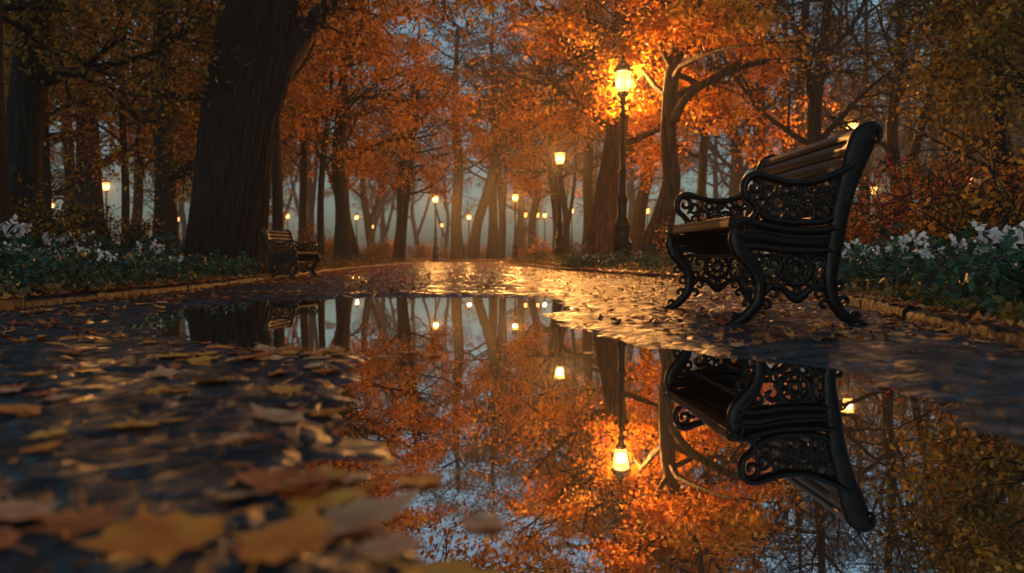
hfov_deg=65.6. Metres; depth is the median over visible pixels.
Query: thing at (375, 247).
bush
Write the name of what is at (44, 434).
fallen leaf
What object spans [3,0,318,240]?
tree
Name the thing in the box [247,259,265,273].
leafy plant
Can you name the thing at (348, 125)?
tree
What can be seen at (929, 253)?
flowering plant
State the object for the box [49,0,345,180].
tree
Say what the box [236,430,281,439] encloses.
fallen leaf
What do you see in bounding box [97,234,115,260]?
leafy plant
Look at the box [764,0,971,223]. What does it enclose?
tree
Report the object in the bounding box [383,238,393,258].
bush
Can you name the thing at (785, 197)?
park bench
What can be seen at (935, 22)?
tree
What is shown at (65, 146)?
tree
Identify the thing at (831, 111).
tree
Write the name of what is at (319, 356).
fallen leaf
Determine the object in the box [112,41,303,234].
tree
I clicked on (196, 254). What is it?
leafy plant
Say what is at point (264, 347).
fallen leaf
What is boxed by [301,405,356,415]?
fallen leaf
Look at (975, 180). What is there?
tree
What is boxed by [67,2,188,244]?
tree
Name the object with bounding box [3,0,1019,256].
sky
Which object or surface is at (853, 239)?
leafy plant
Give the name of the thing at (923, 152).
tree
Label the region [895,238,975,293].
leafy plant
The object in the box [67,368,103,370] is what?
fallen leaf
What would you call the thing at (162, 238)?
leafy plant
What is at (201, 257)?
leafy plant
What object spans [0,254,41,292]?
leafy plant
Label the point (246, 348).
fallen leaf
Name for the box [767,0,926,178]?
tree
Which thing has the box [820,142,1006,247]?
bush
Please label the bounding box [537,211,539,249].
street lamp
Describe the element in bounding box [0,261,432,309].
kerb
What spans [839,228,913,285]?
leafy plant
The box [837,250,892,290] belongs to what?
leafy plant
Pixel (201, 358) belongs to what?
fallen leaf
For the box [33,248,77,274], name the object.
flowering plant
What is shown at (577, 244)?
bush
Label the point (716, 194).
tree
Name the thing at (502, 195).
tree
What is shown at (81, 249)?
flowering plant
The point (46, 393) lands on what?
fallen leaf
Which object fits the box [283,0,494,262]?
tree
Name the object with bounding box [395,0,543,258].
tree
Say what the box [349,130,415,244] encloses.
tree
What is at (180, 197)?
tree
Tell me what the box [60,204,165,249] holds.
bush
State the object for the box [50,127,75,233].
tree
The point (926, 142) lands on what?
tree
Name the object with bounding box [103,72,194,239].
tree
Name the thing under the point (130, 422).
fallen leaf
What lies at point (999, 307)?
ground cover
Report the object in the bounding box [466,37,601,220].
tree
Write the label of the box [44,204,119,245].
bush
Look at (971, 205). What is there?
bush
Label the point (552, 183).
tree
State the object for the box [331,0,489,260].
tree
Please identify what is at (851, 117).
street lamp
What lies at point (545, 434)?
water
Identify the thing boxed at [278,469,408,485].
fallen leaf
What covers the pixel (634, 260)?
leafy plant
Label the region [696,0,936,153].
tree
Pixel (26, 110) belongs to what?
tree
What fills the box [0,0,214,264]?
tree
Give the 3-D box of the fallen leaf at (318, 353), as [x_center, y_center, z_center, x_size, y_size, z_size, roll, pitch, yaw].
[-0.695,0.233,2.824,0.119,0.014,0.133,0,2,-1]
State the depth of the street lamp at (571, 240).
79.78 m
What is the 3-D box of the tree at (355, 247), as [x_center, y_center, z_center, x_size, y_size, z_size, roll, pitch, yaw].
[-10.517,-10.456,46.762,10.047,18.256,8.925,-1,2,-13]
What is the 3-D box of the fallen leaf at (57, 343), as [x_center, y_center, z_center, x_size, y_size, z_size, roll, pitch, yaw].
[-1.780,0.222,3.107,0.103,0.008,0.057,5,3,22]
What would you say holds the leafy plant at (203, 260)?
on the ground at (507, 258)
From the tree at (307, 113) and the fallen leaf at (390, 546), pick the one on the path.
the fallen leaf at (390, 546)
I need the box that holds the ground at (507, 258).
[4,257,1019,322]
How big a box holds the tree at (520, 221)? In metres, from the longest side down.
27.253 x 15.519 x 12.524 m
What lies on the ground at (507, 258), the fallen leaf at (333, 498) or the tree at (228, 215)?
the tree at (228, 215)
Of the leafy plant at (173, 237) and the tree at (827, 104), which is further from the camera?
the tree at (827, 104)
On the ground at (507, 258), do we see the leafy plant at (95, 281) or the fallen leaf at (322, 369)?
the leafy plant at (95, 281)
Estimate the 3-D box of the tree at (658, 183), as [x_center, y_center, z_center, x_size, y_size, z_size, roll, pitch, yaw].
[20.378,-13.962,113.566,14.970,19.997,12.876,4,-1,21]
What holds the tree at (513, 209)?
on the ground at (507, 258)
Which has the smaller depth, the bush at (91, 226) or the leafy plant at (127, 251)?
the leafy plant at (127, 251)
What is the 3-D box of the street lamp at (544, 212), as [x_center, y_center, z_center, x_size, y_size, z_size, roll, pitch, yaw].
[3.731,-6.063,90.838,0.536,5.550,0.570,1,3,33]
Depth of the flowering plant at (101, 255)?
7.73 m
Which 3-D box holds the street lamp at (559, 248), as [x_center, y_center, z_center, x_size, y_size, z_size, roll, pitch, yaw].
[1.980,-3.450,32.895,0.488,5.050,0.519,2,3,39]
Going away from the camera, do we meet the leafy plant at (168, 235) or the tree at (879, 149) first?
the leafy plant at (168, 235)
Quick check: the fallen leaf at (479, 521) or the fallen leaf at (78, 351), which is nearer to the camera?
the fallen leaf at (479, 521)
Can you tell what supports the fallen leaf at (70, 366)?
on the path
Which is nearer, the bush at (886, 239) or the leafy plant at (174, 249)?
the leafy plant at (174, 249)
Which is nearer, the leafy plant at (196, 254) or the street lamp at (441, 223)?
the leafy plant at (196, 254)
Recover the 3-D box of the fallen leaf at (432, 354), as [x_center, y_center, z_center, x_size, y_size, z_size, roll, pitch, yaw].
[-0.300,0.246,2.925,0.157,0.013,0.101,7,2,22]
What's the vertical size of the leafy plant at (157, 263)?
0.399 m
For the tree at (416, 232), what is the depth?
121.46 m
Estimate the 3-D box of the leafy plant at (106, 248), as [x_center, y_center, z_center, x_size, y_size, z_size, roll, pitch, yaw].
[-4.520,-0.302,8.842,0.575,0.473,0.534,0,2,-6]
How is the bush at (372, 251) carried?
on the ground at (507, 258)
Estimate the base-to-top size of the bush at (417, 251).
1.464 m
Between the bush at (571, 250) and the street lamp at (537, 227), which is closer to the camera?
the bush at (571, 250)
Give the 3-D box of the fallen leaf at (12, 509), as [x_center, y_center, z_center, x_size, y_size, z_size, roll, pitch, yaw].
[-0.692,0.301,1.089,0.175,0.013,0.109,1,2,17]
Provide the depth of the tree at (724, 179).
84.26 m
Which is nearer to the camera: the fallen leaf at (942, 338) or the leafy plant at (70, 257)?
the fallen leaf at (942, 338)
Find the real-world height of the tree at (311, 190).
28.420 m
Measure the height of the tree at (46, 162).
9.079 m
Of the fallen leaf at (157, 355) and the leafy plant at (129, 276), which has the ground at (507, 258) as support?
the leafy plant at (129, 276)
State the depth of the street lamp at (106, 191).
45.80 m
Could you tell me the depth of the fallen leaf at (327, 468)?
1.29 m
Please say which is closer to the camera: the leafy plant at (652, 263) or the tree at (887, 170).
the leafy plant at (652, 263)
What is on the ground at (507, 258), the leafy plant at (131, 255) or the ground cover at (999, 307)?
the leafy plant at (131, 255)
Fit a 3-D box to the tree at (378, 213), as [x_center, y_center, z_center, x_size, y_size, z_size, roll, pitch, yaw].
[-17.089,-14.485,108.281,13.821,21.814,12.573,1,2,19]
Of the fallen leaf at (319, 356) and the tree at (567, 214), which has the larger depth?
the tree at (567, 214)
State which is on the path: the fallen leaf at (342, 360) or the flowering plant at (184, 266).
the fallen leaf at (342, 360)
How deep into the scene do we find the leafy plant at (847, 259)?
7.18 m
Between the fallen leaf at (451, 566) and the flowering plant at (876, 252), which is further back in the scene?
the flowering plant at (876, 252)
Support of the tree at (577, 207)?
on the ground at (507, 258)
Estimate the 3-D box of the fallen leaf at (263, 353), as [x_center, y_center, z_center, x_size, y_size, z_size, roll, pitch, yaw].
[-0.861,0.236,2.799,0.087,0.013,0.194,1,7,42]
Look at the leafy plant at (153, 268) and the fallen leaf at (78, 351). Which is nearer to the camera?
the fallen leaf at (78, 351)
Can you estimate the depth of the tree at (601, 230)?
24.52 m
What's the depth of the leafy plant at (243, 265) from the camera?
11.18 m
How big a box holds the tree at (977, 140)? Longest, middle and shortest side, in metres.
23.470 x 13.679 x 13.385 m
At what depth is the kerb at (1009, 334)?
4.24 m
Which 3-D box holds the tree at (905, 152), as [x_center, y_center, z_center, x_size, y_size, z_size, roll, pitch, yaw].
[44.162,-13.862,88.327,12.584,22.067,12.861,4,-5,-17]
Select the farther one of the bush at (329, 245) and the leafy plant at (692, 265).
the bush at (329, 245)
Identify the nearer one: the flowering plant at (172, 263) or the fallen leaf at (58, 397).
the fallen leaf at (58, 397)
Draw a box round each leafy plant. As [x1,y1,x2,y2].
[0,240,28,272]
[0,245,42,284]
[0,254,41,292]
[4,249,54,283]
[5,249,71,287]
[18,224,57,248]
[24,234,96,287]
[42,225,92,246]
[62,227,98,252]
[75,262,111,287]
[82,238,131,278]
[86,235,118,258]
[93,245,119,264]
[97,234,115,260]
[109,260,145,283]
[112,231,154,257]
[113,239,150,264]
[119,223,169,254]
[120,248,168,281]
[122,249,162,276]
[125,222,182,254]
[132,246,177,278]
[140,237,182,269]
[148,256,189,281]
[163,234,183,249]
[167,239,184,257]
[172,245,203,271]
[176,248,198,265]
[195,253,225,273]
[196,248,228,267]
[202,263,224,279]
[203,250,239,275]
[226,254,256,274]
[227,251,256,272]
[236,255,263,272]
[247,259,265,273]
[562,251,582,266]
[567,251,584,266]
[592,248,612,267]
[606,254,627,265]
[612,245,637,267]
[626,251,645,266]
[636,251,664,270]
[655,246,672,268]
[691,261,710,271]
[760,258,788,274]
[770,259,806,276]
[788,258,840,279]
[816,244,864,282]
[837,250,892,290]
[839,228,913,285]
[841,238,871,264]
[872,223,923,255]
[884,251,939,289]
[889,233,934,256]
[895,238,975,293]
[925,244,1022,301]
[939,224,981,270]
[988,248,1023,297]
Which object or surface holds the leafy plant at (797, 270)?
on the ground at (507, 258)
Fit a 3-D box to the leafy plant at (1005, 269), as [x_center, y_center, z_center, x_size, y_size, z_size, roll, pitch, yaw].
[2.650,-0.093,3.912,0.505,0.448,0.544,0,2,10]
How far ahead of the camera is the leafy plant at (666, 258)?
16.34 m
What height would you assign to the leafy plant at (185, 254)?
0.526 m
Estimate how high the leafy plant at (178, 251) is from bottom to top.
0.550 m
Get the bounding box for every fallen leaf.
[0,382,28,389]
[0,387,27,392]
[0,403,41,414]
[0,491,62,519]
[0,526,36,553]
[3,370,53,374]
[16,436,70,451]
[17,412,37,416]
[20,488,132,539]
[24,426,81,438]
[26,389,71,395]
[35,393,79,402]
[43,348,89,352]
[46,341,65,344]
[57,335,82,339]
[58,365,81,367]
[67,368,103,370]
[71,505,273,565]
[104,417,182,427]
[106,501,178,527]
[142,340,163,342]
[142,354,169,357]
[145,385,167,394]
[147,365,178,378]
[148,416,190,421]
[153,386,191,390]
[160,352,200,356]
[169,361,180,367]
[177,359,212,364]
[187,356,212,363]
[191,377,234,382]
[194,432,256,447]
[203,351,216,354]
[206,344,235,347]
[214,481,304,497]
[228,462,309,490]
[231,346,258,349]
[231,503,335,572]
[236,353,268,358]
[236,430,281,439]
[245,355,298,360]
[247,349,288,356]
[250,403,322,426]
[254,343,276,350]
[262,368,295,374]
[265,384,301,395]
[266,351,298,354]
[270,483,347,492]
[273,350,300,354]
[276,403,304,405]
[276,466,331,510]
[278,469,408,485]
[279,405,312,416]
[281,479,394,513]
[288,464,347,498]
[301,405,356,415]
[302,349,336,354]
[303,354,343,358]
[303,361,323,367]
[312,367,332,373]
[312,369,344,371]
[314,350,345,353]
[316,344,339,350]
[320,486,420,536]
[332,358,355,362]
[346,528,424,558]
[358,559,497,572]
[390,350,425,352]
[395,472,464,485]
[421,351,441,355]
[443,514,509,529]
[729,342,745,346]
[926,336,954,339]
[929,327,947,330]
[965,338,994,342]
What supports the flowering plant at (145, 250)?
on the ground at (507, 258)
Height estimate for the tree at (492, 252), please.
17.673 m
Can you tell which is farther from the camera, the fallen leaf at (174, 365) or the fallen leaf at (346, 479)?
the fallen leaf at (174, 365)
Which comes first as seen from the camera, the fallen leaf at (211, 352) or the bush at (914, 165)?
the fallen leaf at (211, 352)
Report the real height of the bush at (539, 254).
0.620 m
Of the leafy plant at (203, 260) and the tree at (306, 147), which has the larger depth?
the tree at (306, 147)
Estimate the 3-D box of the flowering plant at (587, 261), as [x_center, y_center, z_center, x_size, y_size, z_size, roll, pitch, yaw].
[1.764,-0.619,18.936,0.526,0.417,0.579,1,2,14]
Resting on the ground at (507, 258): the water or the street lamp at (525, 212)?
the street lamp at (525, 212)
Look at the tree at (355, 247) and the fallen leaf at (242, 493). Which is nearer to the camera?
the fallen leaf at (242, 493)
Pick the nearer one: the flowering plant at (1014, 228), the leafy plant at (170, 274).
the flowering plant at (1014, 228)
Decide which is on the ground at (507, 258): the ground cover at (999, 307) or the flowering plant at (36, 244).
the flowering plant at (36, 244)
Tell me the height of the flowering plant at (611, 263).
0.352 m
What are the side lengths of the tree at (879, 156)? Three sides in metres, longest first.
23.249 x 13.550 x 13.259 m
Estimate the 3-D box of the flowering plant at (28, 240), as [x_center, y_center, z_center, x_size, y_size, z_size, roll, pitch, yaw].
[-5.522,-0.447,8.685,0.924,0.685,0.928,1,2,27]
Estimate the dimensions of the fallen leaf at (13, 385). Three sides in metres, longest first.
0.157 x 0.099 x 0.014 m
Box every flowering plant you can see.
[0,214,53,268]
[0,221,41,264]
[0,241,39,268]
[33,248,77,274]
[37,245,94,281]
[39,232,83,258]
[52,239,89,255]
[65,245,105,264]
[73,230,107,252]
[74,242,112,269]
[77,249,129,283]
[123,239,181,274]
[151,254,185,276]
[169,255,192,273]
[576,252,595,266]
[580,253,597,264]
[600,254,620,268]
[627,248,652,265]
[820,238,876,269]
[840,242,894,280]
[841,250,872,276]
[877,229,944,276]
[884,243,915,272]
[897,248,959,284]
[907,245,948,280]
[930,233,980,275]
[939,220,1015,286]
[957,245,995,270]
[973,227,1016,276]
[975,221,1023,293]
[981,228,1023,284]
[985,235,1023,291]
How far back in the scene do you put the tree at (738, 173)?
63.24 m
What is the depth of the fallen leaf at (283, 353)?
2.80 m
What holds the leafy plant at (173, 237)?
on the ground at (507, 258)
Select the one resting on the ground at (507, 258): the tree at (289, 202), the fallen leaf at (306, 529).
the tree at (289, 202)
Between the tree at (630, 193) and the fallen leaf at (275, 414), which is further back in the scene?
the tree at (630, 193)
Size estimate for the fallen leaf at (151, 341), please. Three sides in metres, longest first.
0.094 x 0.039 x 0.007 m
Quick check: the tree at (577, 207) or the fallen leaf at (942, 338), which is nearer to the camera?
the fallen leaf at (942, 338)
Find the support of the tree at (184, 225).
on the ground at (507, 258)
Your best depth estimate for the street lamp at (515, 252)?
55.80 m
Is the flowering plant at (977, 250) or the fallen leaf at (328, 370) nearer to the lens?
the fallen leaf at (328, 370)
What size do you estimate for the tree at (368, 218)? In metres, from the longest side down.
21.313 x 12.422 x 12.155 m
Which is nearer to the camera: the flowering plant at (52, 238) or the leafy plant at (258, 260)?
the flowering plant at (52, 238)
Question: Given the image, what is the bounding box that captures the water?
[99,296,1023,572]
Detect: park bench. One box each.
[258,227,320,278]
[663,121,882,325]
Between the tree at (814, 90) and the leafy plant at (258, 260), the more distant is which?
the tree at (814, 90)
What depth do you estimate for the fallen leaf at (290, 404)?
1.89 m
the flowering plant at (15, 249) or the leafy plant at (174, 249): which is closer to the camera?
the flowering plant at (15, 249)
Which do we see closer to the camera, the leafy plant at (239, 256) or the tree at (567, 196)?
the leafy plant at (239, 256)
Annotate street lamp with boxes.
[102,178,110,243]
[355,211,357,242]
[432,194,438,261]
[440,222,443,257]
[467,212,470,255]
[512,190,518,259]
[523,209,527,256]
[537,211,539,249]
[543,210,546,247]
[554,144,565,260]
[569,207,573,254]
[612,53,633,264]
[845,110,858,241]
[870,185,877,245]
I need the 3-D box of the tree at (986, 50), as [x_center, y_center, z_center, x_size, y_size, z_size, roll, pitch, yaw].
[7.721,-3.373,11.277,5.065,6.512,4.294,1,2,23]
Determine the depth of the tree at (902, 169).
107.20 m
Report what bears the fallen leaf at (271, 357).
on the path
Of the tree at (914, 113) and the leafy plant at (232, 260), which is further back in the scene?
the tree at (914, 113)
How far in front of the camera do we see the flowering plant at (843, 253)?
7.89 m
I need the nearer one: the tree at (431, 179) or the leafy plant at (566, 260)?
the leafy plant at (566, 260)
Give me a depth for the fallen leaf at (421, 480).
1.29 m
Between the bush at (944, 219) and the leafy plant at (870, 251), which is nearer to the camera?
the leafy plant at (870, 251)
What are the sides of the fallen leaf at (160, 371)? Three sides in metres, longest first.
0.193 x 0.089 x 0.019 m
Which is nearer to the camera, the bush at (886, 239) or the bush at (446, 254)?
the bush at (886, 239)
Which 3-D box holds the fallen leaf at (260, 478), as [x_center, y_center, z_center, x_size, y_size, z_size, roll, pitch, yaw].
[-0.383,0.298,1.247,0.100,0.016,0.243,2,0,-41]
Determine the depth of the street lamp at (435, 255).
55.80 m
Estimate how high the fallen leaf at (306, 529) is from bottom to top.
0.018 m
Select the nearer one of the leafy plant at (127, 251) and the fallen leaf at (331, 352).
the fallen leaf at (331, 352)
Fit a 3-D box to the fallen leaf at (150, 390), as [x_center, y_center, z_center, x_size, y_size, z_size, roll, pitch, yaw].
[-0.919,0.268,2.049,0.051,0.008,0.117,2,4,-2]
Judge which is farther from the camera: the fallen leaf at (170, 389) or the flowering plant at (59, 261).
the flowering plant at (59, 261)
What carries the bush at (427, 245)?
on the ground at (507, 258)
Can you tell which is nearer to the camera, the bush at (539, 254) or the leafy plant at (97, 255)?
the leafy plant at (97, 255)
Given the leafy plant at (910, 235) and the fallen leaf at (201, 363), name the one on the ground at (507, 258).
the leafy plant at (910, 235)
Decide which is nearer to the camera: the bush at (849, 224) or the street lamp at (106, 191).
the bush at (849, 224)
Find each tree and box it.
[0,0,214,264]
[3,0,198,235]
[3,0,278,240]
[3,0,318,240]
[3,0,329,253]
[3,1,197,224]
[3,31,120,206]
[4,0,211,247]
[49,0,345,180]
[49,19,128,148]
[49,116,63,187]
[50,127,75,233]
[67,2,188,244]
[89,0,382,265]
[98,2,332,177]
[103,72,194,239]
[103,131,182,210]
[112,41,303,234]
[115,91,191,238]
[152,154,190,210]
[179,1,334,152]
[181,60,314,188]
[183,0,580,271]
[269,94,333,218]
[269,138,312,219]
[270,127,327,222]
[270,169,297,209]
[271,47,360,244]
[280,0,425,242]
[281,0,428,263]
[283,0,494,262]
[284,6,420,258]
[285,7,453,253]
[293,26,398,184]
[327,85,436,248]
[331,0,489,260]
[331,101,424,239]
[348,32,505,261]
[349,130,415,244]
[372,89,469,256]
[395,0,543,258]
[413,115,482,256]
[422,16,546,258]
[430,0,564,258]
[456,58,562,258]
[461,0,602,257]
[462,29,599,257]
[466,0,794,261]
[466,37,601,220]
[477,75,567,244]
[479,1,603,257]
[480,0,731,257]
[493,5,630,257]
[496,149,570,249]
[512,0,757,255]
[512,98,582,233]
[546,131,631,221]
[554,0,896,265]
[562,66,656,201]
[569,116,656,203]
[578,76,690,229]
[627,0,839,220]
[627,126,708,222]
[629,8,809,215]
[656,51,779,219]
[677,0,857,181]
[680,0,971,225]
[680,61,804,206]
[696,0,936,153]
[745,117,781,174]
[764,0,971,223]
[765,70,876,226]
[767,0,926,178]
[771,0,951,241]
[772,74,856,153]
[794,61,907,229]
[805,98,887,202]
[806,0,1019,219]
[809,0,1023,193]
[842,0,1023,232]
[854,104,946,224]
[870,80,980,208]
[871,106,947,212]
[872,0,1023,236]
[881,90,961,201]
[882,11,1023,232]
[884,59,1019,187]
[899,36,1021,179]
[909,38,1023,166]
[913,3,1023,184]
[919,120,1016,189]
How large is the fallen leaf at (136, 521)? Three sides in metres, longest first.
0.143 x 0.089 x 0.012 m
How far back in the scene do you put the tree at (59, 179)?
120.31 m
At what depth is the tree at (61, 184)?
24.79 m
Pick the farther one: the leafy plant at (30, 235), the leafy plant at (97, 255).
the leafy plant at (30, 235)
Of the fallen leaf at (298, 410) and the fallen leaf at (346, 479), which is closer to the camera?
the fallen leaf at (346, 479)
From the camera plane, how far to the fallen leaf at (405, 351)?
3.01 m
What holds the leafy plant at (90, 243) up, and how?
on the ground at (507, 258)
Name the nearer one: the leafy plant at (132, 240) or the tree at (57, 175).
the leafy plant at (132, 240)
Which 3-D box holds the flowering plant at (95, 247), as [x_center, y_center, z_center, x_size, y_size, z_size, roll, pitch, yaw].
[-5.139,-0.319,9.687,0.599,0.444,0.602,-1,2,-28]
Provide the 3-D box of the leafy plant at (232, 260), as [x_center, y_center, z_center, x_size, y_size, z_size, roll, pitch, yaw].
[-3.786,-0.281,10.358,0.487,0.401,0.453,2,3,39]
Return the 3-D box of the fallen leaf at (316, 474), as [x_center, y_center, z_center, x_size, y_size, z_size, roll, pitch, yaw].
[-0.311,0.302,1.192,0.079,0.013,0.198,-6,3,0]
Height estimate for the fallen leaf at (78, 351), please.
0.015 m
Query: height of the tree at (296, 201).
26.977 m
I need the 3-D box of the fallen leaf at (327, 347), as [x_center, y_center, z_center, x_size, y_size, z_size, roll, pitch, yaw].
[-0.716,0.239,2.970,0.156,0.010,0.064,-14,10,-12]
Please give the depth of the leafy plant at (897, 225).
9.22 m
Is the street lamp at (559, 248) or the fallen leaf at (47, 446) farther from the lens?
the street lamp at (559, 248)
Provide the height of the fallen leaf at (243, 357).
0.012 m
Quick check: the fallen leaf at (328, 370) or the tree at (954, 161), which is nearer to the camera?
the fallen leaf at (328, 370)
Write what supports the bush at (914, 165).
on the ground at (507, 258)
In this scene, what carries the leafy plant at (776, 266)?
on the ground at (507, 258)
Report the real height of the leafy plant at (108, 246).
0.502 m
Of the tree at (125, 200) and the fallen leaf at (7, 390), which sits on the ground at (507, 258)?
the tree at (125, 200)
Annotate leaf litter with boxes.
[0,258,1023,343]
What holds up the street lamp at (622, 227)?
on the ground at (507, 258)
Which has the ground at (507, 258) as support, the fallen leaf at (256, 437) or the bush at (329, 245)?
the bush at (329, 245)
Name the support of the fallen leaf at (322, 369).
on the path
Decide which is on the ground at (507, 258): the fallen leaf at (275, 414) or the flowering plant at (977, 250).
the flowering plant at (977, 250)
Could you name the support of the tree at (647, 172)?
on the ground at (507, 258)
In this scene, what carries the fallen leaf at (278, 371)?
on the path
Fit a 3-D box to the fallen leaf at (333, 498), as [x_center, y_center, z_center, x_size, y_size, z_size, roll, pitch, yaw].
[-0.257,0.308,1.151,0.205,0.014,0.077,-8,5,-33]
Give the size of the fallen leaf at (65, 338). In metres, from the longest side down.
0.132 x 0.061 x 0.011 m
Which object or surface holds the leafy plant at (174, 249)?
on the ground at (507, 258)
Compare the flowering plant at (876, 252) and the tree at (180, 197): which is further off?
the tree at (180, 197)
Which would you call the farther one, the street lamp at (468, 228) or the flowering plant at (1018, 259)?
the street lamp at (468, 228)
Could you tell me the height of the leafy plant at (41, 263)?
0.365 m
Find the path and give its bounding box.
[0,262,1023,572]
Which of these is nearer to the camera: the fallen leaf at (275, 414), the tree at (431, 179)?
the fallen leaf at (275, 414)
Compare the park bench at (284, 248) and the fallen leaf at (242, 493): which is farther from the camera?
the park bench at (284, 248)
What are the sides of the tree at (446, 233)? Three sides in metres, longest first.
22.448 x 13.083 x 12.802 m
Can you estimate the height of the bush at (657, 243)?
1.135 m
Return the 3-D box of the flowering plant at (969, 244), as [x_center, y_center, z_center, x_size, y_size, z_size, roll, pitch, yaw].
[3.588,-0.238,5.959,0.699,0.519,0.702,0,2,-3]
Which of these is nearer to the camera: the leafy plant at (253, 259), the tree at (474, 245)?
the leafy plant at (253, 259)
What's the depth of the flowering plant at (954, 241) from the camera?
7.33 m
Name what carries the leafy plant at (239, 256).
on the ground at (507, 258)
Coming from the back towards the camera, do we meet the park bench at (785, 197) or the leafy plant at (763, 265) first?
the leafy plant at (763, 265)
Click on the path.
(162, 468)
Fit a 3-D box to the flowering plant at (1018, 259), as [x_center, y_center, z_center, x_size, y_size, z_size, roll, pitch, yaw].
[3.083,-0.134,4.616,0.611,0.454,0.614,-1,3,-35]
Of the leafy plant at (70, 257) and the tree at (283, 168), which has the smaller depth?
the leafy plant at (70, 257)
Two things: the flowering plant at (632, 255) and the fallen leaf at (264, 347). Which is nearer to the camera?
the fallen leaf at (264, 347)
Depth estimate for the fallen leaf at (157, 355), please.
2.74 m
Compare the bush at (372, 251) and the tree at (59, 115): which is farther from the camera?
the bush at (372, 251)
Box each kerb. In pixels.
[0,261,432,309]
[498,261,1023,348]
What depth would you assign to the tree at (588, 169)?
39.61 m
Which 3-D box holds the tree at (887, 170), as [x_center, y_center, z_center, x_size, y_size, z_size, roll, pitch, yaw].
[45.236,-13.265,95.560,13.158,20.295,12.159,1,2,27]
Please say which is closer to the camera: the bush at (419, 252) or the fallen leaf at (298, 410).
the fallen leaf at (298, 410)
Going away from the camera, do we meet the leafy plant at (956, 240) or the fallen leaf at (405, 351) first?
the fallen leaf at (405, 351)
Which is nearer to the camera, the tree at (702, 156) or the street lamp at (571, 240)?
the tree at (702, 156)
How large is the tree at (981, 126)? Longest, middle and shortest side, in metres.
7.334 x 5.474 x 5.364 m
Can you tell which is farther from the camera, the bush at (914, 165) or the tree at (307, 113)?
the tree at (307, 113)
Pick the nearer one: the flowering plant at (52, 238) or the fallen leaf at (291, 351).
the fallen leaf at (291, 351)
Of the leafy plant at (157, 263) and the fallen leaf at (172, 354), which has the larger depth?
the leafy plant at (157, 263)
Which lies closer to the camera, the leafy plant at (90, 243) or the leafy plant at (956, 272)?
the leafy plant at (956, 272)
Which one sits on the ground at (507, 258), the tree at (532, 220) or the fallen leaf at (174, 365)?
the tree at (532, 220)
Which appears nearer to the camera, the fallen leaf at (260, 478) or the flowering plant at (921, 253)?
the fallen leaf at (260, 478)
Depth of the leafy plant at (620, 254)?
18.15 m
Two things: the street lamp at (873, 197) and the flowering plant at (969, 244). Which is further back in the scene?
the street lamp at (873, 197)
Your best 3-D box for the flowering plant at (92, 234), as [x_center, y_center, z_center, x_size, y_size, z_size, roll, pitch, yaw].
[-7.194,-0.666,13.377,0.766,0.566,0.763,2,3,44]
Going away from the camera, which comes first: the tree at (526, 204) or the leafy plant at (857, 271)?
the leafy plant at (857, 271)
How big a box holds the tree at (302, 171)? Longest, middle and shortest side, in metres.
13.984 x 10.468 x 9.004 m
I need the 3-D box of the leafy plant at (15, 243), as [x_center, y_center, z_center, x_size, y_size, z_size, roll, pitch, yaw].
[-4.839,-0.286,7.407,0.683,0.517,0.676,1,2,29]
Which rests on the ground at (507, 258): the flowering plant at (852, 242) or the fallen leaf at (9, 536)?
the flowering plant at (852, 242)
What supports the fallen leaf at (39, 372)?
on the path
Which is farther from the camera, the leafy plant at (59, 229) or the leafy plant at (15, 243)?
the leafy plant at (59, 229)
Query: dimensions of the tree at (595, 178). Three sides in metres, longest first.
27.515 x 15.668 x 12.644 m
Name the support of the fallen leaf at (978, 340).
on the path
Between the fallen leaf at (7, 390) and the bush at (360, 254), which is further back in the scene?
the bush at (360, 254)
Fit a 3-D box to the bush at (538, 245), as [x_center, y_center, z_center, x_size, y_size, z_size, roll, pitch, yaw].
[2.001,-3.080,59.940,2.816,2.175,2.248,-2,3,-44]
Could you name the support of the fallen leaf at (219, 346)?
on the path
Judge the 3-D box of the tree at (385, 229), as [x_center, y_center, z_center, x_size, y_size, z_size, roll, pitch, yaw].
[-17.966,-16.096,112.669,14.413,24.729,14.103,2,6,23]
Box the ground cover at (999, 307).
[0,242,1023,323]
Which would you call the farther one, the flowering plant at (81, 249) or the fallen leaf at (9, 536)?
the flowering plant at (81, 249)
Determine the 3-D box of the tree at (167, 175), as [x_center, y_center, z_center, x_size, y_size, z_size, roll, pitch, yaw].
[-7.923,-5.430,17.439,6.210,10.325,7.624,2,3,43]
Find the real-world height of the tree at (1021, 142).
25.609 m
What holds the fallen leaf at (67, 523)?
on the path
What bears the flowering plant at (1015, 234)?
on the ground at (507, 258)
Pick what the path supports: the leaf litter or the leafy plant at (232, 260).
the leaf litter
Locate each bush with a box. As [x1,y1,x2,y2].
[10,166,113,260]
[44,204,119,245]
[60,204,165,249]
[296,222,333,258]
[325,235,333,253]
[357,251,378,259]
[360,243,389,258]
[363,238,393,255]
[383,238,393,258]
[406,243,431,258]
[409,243,432,258]
[415,240,444,258]
[439,246,450,258]
[448,240,468,258]
[479,245,486,258]
[519,235,549,257]
[531,251,549,259]
[545,241,580,254]
[572,241,581,253]
[653,216,694,265]
[806,211,870,247]
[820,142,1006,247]
[845,177,903,249]
[853,155,969,243]
[857,197,917,247]
[862,165,1023,268]
[865,158,991,256]
[880,101,1023,257]
[937,154,1023,239]
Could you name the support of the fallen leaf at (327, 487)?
on the path
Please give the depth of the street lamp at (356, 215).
89.76 m
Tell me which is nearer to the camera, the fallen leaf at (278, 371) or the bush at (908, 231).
the fallen leaf at (278, 371)
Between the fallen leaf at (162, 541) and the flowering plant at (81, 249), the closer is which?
the fallen leaf at (162, 541)
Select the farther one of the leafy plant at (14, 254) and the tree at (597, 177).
the tree at (597, 177)
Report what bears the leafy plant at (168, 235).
on the ground at (507, 258)

